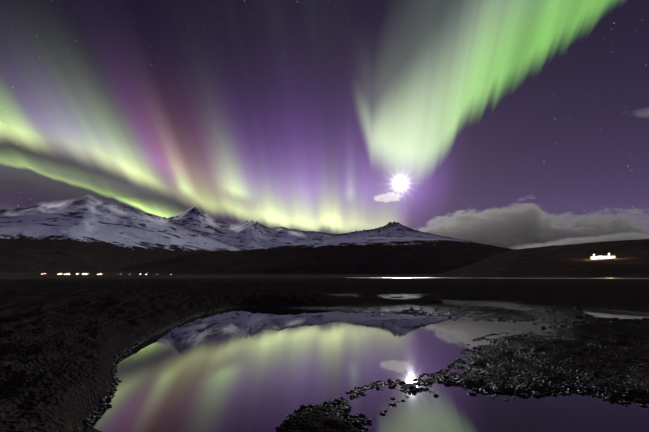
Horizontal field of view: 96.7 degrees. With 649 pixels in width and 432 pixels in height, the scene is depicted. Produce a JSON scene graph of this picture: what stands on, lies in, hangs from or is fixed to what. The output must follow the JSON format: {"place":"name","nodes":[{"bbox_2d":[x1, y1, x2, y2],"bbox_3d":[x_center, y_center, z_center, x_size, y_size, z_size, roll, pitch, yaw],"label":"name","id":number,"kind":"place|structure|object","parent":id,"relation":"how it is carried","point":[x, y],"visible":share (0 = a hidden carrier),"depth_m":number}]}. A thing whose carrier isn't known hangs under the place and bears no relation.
{"place":"outdoors","nodes":[
{"label":"outdoors","id":0,"kind":"place"},
{"bbox_2d":[40,202,243,230],"bbox_3d":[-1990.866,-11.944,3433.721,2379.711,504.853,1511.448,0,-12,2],"label":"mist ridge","id":1,"kind":"structure","parent":0,"point":[162,220],"depth_m":3452.70},
{"bbox_2d":[195,215,302,235],"bbox_3d":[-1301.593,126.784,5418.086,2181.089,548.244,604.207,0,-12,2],"label":"mist ridge","id":2,"kind":"structure","parent":0,"point":[291,232],"depth_m":5455.67},
{"bbox_2d":[0,278,648,431],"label":"ground","id":3,"kind":"structure","parent":0,"point":[63,342],"depth_m":6.68},
{"bbox_2d":[83,299,648,431],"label":"stones","id":4,"kind":"object","parent":3,"relation":"on","point":[117,380],"visible":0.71,"depth_m":3.55},
{"bbox_2d":[0,197,648,278],"bbox_3d":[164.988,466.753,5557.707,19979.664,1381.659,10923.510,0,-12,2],"label":"terrain","id":5,"kind":"structure","parent":0,"point":[91,238],"depth_m":2014.63},
{"bbox_2d":[590,255,615,258],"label":"farm building","id":6,"kind":"structure","parent":5,"relation":"on","point":[603,257],"depth_m":424.34},
{"bbox_2d":[0,0,648,248],"label":"sky","id":7,"kind":"structure","parent":0,"point":[512,124]},
{"bbox_2d":[90,278,648,431],"bbox_3d":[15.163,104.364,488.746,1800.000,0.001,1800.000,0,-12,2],"label":"water","id":8,"kind":"structure","parent":0,"point":[248,369],"depth_m":3.97}
]}

